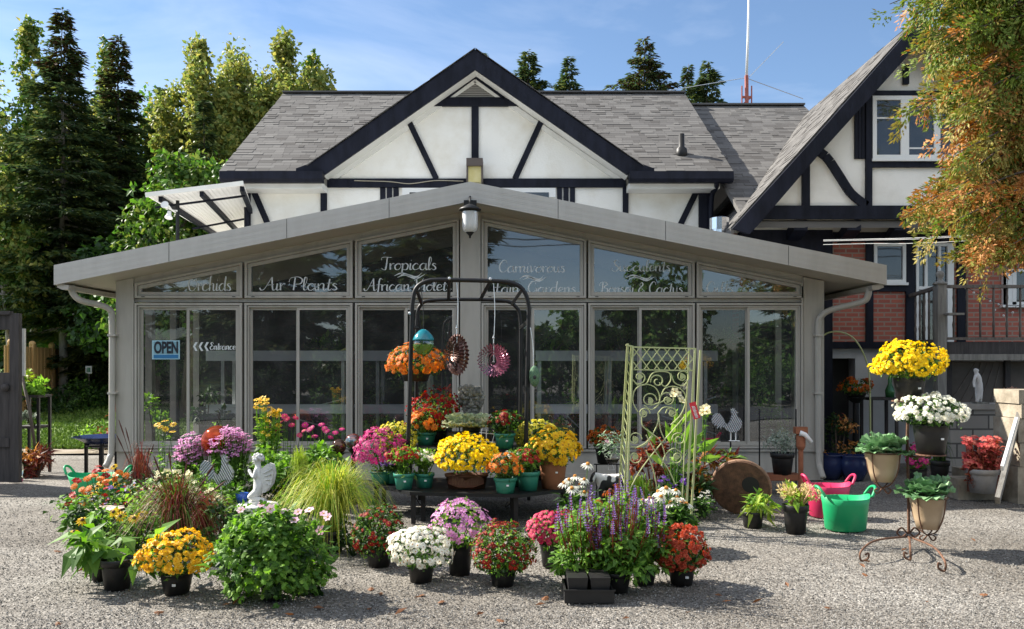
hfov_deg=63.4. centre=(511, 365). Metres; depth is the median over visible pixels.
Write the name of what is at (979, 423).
retaining wall
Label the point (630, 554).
salvia plant
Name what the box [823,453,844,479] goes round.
glazed pot
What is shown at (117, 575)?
broad leaved plant
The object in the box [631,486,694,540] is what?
coneflower plant
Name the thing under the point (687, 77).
spruce tree
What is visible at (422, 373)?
hanging basket
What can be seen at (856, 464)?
glazed pot
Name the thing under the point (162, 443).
flowering plant
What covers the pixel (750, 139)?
house wing
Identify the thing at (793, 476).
chair
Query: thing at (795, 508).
celosia plant
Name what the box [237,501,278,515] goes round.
statue pedestal
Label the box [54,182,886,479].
sunroom
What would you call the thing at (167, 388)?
garden shrub
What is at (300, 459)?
feathery plant
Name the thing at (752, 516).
lime plant
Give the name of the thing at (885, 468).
kale basket
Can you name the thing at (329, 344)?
house plant
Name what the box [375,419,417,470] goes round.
potted mum
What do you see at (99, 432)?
rose bush
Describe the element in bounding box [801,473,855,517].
garden tub
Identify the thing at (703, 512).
flowering plant
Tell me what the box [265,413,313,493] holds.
flowering plant
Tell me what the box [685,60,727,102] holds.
spruce tree
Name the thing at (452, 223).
transom window
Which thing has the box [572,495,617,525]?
leafy plant
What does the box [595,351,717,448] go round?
plant bench
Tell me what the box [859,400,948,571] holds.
basket stand
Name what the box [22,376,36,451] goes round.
leaning stick
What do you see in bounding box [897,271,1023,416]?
balcony
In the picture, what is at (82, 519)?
rudbeckia plant
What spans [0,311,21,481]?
plank gate
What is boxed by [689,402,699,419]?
price tag
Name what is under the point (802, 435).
hand pump
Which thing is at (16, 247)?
tree
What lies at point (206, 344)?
entrance lettering
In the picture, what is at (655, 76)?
spruce tree
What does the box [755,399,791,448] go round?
house plant
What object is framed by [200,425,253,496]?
phlox plant
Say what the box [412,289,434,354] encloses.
glass globe
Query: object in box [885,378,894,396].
green bottle
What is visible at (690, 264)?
transom window
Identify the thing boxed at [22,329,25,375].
white post sign
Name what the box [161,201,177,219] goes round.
flood light
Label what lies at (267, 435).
flowering plant
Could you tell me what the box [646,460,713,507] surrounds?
leafy plant
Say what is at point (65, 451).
dirt path
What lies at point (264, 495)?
leafy plant
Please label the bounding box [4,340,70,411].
board fence
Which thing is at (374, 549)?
potted mum
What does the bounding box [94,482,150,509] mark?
flowering plant
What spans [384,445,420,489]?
potted mum
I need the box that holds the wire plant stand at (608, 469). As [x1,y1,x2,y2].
[594,464,619,498]
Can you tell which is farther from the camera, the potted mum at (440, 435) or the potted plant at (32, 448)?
the potted plant at (32, 448)
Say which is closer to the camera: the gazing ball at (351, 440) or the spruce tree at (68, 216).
the gazing ball at (351, 440)
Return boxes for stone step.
[945,476,997,499]
[952,466,965,475]
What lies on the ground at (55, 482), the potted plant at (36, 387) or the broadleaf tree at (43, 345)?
the broadleaf tree at (43, 345)
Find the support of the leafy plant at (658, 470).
on the ground at (55, 482)
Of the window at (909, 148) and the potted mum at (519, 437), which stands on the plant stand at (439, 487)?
the potted mum at (519, 437)
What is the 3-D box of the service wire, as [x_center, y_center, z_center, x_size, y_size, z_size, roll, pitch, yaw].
[6.360,-1.787,11.380,3.940,0.139,0.220,0,0,27]
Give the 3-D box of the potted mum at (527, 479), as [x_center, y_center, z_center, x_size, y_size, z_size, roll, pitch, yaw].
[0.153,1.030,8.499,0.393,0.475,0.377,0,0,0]
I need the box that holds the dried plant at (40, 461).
[22,440,57,477]
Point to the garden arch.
(854, 339)
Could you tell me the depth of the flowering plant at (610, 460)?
8.96 m
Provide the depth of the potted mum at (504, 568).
5.97 m
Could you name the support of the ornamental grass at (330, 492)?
on the ground at (55, 482)
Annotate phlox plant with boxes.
[165,431,210,492]
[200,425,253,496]
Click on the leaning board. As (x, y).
(1007, 457)
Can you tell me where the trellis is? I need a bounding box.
[618,344,701,514]
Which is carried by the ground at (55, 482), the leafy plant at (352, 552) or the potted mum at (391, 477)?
the leafy plant at (352, 552)
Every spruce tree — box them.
[0,7,131,403]
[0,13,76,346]
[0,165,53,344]
[44,34,171,393]
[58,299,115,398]
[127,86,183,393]
[513,49,553,89]
[552,56,584,89]
[603,36,684,89]
[680,64,694,102]
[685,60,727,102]
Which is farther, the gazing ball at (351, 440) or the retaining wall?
the retaining wall
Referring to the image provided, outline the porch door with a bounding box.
[916,242,953,341]
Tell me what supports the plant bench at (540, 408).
on the sunroom
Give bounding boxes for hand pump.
[793,427,812,492]
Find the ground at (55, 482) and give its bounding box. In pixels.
[0,453,1023,628]
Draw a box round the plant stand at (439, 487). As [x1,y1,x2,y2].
[370,277,568,526]
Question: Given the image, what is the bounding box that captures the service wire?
[823,236,959,244]
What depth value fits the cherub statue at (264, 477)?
8.64 m
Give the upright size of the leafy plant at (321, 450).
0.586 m
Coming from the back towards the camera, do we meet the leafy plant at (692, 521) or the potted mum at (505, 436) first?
the potted mum at (505, 436)
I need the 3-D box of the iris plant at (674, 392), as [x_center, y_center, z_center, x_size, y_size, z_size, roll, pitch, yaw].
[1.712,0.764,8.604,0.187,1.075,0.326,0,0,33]
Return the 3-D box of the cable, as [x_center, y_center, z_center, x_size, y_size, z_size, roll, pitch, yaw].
[-1.809,-3.223,14.539,1.912,0.071,0.014,0,0,0]
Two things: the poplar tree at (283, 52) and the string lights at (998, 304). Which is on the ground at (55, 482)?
the poplar tree at (283, 52)
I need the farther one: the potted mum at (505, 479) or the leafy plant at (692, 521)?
the potted mum at (505, 479)
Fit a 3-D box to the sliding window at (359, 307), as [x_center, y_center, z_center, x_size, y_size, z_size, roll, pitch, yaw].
[-1.464,0.136,11.615,1.448,2.028,0.130,0,0,0]
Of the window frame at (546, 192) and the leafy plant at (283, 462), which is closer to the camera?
the leafy plant at (283, 462)
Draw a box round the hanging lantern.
[459,196,480,237]
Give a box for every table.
[71,434,116,472]
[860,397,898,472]
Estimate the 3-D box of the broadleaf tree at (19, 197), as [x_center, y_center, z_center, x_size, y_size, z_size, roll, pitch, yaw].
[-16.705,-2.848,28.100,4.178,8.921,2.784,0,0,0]
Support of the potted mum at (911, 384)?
on the basket stand at (909, 531)
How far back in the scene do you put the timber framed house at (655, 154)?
14.60 m
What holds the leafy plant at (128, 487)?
on the ground at (55, 482)
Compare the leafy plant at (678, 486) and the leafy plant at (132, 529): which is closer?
the leafy plant at (132, 529)
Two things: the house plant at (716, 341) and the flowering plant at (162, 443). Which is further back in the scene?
the house plant at (716, 341)
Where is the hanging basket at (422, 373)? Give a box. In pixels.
[384,311,448,380]
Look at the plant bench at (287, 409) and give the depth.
12.35 m
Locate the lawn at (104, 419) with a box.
[1,370,192,444]
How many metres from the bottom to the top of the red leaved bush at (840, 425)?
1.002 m
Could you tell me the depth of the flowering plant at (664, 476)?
8.51 m
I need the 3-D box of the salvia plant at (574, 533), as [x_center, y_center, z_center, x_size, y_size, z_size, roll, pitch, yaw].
[0.516,1.240,5.953,0.560,0.727,0.500,0,0,0]
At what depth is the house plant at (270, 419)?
12.77 m
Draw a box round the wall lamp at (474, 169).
[466,158,482,183]
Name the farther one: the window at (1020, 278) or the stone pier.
the window at (1020, 278)
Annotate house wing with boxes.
[691,103,919,452]
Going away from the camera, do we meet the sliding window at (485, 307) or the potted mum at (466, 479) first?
the potted mum at (466, 479)
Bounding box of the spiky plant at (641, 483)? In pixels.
[620,473,654,524]
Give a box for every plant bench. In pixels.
[206,351,354,448]
[363,351,442,437]
[534,351,587,448]
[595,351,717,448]
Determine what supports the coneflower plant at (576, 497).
on the ground at (55, 482)
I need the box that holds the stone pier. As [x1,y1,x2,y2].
[993,389,1023,503]
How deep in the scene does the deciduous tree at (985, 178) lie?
8.40 m
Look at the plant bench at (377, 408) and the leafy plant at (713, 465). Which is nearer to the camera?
the leafy plant at (713, 465)
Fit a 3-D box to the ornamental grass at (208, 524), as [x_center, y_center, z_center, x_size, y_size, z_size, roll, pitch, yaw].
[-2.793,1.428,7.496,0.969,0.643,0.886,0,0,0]
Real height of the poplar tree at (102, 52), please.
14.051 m
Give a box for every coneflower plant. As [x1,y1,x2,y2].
[553,462,599,522]
[596,483,634,522]
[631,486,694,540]
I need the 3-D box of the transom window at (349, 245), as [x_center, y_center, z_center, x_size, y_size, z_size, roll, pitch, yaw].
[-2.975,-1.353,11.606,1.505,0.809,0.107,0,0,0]
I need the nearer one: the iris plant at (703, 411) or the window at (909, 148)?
the iris plant at (703, 411)
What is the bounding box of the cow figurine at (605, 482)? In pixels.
[590,471,626,502]
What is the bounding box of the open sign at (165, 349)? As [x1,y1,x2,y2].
[152,340,179,358]
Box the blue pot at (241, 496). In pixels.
[235,492,248,505]
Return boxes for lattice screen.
[947,360,1023,402]
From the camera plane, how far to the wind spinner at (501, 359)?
8.96 m
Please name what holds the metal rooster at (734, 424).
on the ground at (55, 482)
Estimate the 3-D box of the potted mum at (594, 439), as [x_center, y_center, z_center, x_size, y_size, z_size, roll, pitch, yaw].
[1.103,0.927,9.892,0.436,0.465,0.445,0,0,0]
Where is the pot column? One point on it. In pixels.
(855, 401)
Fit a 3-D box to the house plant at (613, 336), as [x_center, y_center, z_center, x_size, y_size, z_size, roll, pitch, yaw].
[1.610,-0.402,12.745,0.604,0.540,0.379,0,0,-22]
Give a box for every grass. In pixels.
[112,451,234,553]
[117,421,164,491]
[161,488,232,547]
[265,457,407,565]
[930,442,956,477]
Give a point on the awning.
(212, 208)
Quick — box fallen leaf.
[395,608,405,613]
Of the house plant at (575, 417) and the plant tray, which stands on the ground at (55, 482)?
the plant tray
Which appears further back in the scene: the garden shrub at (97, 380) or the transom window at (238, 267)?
the garden shrub at (97, 380)
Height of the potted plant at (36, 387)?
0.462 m
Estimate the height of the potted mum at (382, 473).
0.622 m
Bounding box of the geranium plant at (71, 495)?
[43,465,127,520]
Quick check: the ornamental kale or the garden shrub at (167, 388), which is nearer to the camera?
the ornamental kale
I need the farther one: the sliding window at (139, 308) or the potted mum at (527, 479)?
the sliding window at (139, 308)
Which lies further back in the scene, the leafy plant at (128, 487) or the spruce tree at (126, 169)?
the spruce tree at (126, 169)
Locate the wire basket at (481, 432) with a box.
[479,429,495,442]
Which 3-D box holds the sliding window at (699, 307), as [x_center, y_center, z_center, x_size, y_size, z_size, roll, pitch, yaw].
[3.315,0.136,11.615,1.483,2.028,0.130,0,0,0]
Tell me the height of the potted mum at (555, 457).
0.662 m
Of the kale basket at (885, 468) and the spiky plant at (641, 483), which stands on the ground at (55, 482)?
the spiky plant at (641, 483)
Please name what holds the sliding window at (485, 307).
in the sunroom
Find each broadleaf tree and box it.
[0,160,65,331]
[0,299,76,372]
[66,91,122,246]
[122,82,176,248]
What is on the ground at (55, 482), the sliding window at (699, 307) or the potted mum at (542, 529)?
the potted mum at (542, 529)
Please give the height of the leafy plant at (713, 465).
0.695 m
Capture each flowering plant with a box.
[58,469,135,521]
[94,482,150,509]
[103,483,160,527]
[140,481,218,502]
[148,469,192,498]
[149,420,177,482]
[151,469,187,497]
[249,396,283,494]
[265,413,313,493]
[291,422,357,492]
[597,430,625,463]
[657,474,693,507]
[679,490,717,518]
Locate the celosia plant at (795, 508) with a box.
[776,479,821,534]
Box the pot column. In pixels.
[846,397,864,453]
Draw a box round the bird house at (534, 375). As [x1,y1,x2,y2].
[529,328,539,386]
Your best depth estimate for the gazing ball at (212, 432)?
9.56 m
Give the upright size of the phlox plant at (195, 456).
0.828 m
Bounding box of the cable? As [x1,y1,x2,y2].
[354,180,462,183]
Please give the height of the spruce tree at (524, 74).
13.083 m
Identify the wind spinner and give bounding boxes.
[445,282,468,375]
[477,283,510,376]
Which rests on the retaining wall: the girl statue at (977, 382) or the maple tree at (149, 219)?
the girl statue at (977, 382)
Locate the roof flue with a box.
[710,216,728,232]
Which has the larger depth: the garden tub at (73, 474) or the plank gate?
the plank gate
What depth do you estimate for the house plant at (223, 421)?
12.20 m
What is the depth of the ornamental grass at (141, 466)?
9.96 m
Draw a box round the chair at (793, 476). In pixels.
[759,409,797,489]
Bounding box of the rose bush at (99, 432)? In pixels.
[72,404,115,449]
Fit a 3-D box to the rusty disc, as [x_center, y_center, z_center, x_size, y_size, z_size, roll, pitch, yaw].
[2.458,1.301,8.906,0.639,0.618,0.207,0,0,19]
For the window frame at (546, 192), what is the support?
in the timber framed house at (655, 154)
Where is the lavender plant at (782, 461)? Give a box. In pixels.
[761,427,796,474]
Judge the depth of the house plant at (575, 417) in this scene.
12.78 m
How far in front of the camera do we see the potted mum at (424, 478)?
8.61 m
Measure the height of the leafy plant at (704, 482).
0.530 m
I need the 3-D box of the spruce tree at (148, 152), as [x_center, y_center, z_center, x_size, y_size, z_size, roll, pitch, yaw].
[-12.990,-4.408,31.091,5.013,12.023,5.005,0,0,0]
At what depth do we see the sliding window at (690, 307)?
11.58 m
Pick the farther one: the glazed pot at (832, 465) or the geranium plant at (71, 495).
the glazed pot at (832, 465)
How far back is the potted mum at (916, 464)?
9.72 m
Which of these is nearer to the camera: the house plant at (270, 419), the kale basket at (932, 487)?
the kale basket at (932, 487)
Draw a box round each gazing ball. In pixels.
[201,425,231,458]
[331,439,345,464]
[345,434,361,503]
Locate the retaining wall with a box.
[941,403,994,475]
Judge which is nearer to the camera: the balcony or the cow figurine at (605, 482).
the cow figurine at (605, 482)
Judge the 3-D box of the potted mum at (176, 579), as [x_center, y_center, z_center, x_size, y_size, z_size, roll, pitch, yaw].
[-2.363,1.376,5.839,0.565,0.444,0.535,0,0,0]
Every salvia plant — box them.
[545,492,623,589]
[580,475,657,593]
[623,494,673,585]
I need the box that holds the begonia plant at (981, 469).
[960,435,1005,493]
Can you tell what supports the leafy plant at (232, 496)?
on the ground at (55, 482)
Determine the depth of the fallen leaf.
5.31 m
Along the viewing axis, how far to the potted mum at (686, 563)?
5.98 m
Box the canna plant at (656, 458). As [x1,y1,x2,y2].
[646,409,719,486]
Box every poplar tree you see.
[79,34,147,208]
[144,30,253,184]
[148,33,273,160]
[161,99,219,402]
[213,25,336,134]
[293,48,322,89]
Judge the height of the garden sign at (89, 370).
1.300 m
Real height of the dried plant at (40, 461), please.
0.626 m
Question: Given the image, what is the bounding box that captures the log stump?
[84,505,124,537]
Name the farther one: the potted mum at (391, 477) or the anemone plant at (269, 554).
the potted mum at (391, 477)
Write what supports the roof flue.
on the brick gable house at (839, 157)
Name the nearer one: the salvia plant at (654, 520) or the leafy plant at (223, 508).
the salvia plant at (654, 520)
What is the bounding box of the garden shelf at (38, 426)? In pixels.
[22,394,51,471]
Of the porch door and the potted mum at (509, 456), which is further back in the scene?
the porch door
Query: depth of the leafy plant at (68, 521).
7.42 m
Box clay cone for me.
[125,451,150,489]
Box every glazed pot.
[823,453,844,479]
[840,454,867,480]
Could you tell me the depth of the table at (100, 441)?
12.15 m
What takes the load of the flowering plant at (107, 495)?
on the ground at (55, 482)
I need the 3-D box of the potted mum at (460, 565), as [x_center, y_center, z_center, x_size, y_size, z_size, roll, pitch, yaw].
[-0.396,1.299,6.382,0.504,0.599,0.486,0,0,0]
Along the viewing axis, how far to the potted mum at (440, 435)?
9.43 m
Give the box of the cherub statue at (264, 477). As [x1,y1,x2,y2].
[247,452,276,504]
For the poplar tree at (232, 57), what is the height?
13.958 m
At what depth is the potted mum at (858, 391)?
12.20 m
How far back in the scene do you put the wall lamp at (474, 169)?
14.30 m
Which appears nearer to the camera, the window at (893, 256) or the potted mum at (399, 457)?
the potted mum at (399, 457)
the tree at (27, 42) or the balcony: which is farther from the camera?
the tree at (27, 42)
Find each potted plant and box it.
[22,368,50,395]
[22,409,41,425]
[22,443,37,476]
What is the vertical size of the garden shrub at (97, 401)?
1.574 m
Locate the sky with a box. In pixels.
[0,0,967,153]
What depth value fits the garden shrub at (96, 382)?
26.24 m
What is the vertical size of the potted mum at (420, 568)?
0.423 m
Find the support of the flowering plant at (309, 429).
on the ground at (55, 482)
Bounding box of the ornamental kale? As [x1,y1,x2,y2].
[441,412,493,446]
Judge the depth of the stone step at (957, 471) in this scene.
10.39 m
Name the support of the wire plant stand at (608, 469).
on the ground at (55, 482)
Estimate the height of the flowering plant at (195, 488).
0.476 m
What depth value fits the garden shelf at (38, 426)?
12.53 m
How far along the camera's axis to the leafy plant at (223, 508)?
6.96 m
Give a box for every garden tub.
[63,465,132,497]
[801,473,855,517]
[814,485,876,531]
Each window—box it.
[134,303,243,447]
[135,262,243,297]
[244,240,353,297]
[244,303,353,447]
[355,219,458,297]
[355,303,458,446]
[481,218,585,297]
[481,303,585,447]
[588,240,694,297]
[588,303,694,447]
[695,262,802,297]
[695,303,802,447]
[872,96,959,160]
[874,244,908,284]
[1000,269,1023,307]
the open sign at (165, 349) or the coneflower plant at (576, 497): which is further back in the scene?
the open sign at (165, 349)
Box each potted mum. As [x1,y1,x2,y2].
[132,527,215,595]
[349,500,404,567]
[352,426,407,484]
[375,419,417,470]
[379,456,409,483]
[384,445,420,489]
[386,524,454,583]
[404,385,463,442]
[404,408,445,444]
[409,448,435,487]
[427,496,491,575]
[433,431,498,488]
[469,518,537,587]
[484,451,524,493]
[487,408,523,448]
[501,447,520,486]
[511,444,544,490]
[514,419,562,479]
[525,424,582,489]
[525,507,576,567]
[586,424,620,463]
[655,521,711,586]
[836,376,873,396]
[867,338,949,399]
[891,391,970,454]
[903,442,932,478]
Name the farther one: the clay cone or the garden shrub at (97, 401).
the garden shrub at (97, 401)
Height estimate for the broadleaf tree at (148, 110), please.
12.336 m
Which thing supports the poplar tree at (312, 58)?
on the ground at (55, 482)
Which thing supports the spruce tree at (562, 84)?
on the ground at (55, 482)
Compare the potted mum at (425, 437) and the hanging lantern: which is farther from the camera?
the hanging lantern
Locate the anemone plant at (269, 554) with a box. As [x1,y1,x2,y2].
[192,499,339,608]
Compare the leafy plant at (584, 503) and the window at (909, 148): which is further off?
the window at (909, 148)
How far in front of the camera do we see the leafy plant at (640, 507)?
7.06 m
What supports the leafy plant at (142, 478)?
on the ground at (55, 482)
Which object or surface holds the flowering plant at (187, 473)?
on the ground at (55, 482)
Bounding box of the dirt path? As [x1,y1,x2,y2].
[22,448,107,453]
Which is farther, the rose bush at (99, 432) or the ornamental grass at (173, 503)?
the rose bush at (99, 432)
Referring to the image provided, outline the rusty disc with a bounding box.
[711,459,771,513]
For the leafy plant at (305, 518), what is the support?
on the ground at (55, 482)
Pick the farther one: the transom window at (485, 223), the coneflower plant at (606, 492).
the transom window at (485, 223)
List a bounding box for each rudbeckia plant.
[56,464,136,522]
[70,508,148,551]
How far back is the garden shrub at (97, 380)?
25.95 m
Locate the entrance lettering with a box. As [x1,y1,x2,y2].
[193,342,235,350]
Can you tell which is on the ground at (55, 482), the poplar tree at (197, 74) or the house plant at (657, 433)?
the poplar tree at (197, 74)
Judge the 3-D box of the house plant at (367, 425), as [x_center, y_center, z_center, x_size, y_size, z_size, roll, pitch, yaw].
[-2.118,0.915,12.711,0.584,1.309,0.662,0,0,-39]
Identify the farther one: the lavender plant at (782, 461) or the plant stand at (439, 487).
the lavender plant at (782, 461)
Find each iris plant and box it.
[667,388,684,488]
[697,403,710,461]
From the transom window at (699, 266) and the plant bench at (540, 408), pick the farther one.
the plant bench at (540, 408)
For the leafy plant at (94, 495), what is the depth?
8.19 m
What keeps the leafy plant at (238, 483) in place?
on the ground at (55, 482)
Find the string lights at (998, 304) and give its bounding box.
[964,288,1018,316]
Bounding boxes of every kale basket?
[855,431,914,482]
[893,471,955,529]
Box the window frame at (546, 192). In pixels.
[402,188,555,197]
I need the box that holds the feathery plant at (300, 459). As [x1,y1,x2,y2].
[283,446,316,490]
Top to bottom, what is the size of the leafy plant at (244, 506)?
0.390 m
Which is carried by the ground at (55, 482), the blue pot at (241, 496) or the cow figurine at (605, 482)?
the blue pot at (241, 496)
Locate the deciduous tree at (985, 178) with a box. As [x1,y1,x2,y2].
[869,0,1023,301]
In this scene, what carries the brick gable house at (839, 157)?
on the ground at (55, 482)
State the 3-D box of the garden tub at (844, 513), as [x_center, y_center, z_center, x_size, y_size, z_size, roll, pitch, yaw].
[3.252,1.378,8.093,0.586,0.435,0.376,0,0,0]
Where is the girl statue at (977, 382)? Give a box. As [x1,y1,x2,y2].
[969,368,988,403]
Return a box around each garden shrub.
[22,376,94,413]
[44,373,115,409]
[55,371,115,400]
[58,363,160,400]
[144,375,169,397]
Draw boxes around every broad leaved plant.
[47,513,135,581]
[61,519,179,591]
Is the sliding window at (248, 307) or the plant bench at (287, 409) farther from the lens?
the plant bench at (287, 409)
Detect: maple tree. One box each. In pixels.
[60,233,184,408]
[93,146,227,418]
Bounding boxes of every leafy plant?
[56,498,111,540]
[77,472,159,524]
[86,491,166,552]
[108,472,195,539]
[139,465,212,493]
[175,467,242,506]
[191,498,258,551]
[206,474,252,508]
[222,499,257,524]
[238,467,284,503]
[248,441,293,488]
[271,471,314,514]
[280,503,320,550]
[306,439,345,479]
[334,516,372,555]
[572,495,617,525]
[608,499,670,536]
[626,437,672,491]
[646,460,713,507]
[658,505,700,527]
[679,463,718,500]
[686,444,746,504]
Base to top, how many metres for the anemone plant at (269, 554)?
0.714 m
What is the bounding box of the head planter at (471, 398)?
[458,384,484,430]
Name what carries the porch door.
in the brick gable house at (839, 157)
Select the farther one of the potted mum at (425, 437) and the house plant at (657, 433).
the house plant at (657, 433)
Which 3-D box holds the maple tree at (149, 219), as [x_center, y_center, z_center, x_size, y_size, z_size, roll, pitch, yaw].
[-8.602,-2.123,22.071,4.904,7.469,3.560,0,0,0]
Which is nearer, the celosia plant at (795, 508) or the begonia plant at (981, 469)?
the celosia plant at (795, 508)
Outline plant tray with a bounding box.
[562,567,615,602]
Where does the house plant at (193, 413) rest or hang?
in the sunroom
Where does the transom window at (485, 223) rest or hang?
in the sunroom
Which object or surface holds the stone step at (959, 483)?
on the ground at (55, 482)
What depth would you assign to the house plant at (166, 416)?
12.12 m
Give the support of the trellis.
on the ground at (55, 482)
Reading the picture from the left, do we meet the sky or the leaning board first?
the sky
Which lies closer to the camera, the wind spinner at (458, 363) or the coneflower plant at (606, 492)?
the coneflower plant at (606, 492)
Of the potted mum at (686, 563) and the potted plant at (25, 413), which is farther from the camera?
the potted plant at (25, 413)
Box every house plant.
[143,391,182,448]
[184,384,222,440]
[212,402,235,437]
[253,401,289,448]
[303,330,345,350]
[354,387,395,440]
[534,326,575,350]
[563,394,587,448]
[602,323,634,350]
[642,395,680,448]
[704,326,738,354]
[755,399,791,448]
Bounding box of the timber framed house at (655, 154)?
[219,48,733,281]
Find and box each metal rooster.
[199,454,233,497]
[711,408,741,458]
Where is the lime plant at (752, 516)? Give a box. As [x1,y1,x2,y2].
[738,488,781,528]
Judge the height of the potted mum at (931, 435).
0.534 m
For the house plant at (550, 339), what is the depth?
12.72 m
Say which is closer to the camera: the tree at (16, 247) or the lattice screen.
the lattice screen
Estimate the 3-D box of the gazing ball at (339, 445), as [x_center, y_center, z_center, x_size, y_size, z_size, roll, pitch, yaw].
[-1.961,1.214,9.400,0.200,0.773,0.195,0,0,0]
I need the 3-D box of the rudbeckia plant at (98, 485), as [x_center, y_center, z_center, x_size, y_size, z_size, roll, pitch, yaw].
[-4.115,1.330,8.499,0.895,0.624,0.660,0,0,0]
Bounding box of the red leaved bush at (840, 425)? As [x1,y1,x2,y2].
[823,411,859,477]
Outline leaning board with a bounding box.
[995,412,1019,503]
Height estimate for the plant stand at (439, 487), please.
2.561 m
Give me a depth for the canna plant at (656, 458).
8.99 m
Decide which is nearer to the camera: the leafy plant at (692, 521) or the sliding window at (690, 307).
the leafy plant at (692, 521)
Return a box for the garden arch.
[824,331,870,435]
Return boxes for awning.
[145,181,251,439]
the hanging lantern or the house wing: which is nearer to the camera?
the hanging lantern
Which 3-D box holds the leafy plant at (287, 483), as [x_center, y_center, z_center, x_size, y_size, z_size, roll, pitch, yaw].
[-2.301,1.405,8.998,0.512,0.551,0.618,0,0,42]
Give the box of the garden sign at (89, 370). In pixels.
[86,366,91,391]
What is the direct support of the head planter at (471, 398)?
on the plant stand at (439, 487)
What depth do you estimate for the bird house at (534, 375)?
8.87 m
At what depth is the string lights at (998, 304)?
12.30 m
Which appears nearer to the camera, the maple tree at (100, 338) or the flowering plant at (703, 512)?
the flowering plant at (703, 512)
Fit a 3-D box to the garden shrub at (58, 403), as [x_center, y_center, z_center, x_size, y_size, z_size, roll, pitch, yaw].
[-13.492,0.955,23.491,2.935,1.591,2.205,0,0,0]
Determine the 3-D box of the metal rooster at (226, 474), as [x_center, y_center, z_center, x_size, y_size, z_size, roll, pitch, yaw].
[-3.170,1.178,8.897,0.362,0.473,0.066,0,0,0]
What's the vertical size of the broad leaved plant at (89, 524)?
0.444 m
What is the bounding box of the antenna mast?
[673,0,802,102]
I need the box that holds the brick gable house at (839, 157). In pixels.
[713,19,1023,462]
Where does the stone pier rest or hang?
on the ground at (55, 482)
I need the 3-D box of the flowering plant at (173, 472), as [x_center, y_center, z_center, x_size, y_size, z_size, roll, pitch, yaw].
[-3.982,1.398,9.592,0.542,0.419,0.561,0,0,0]

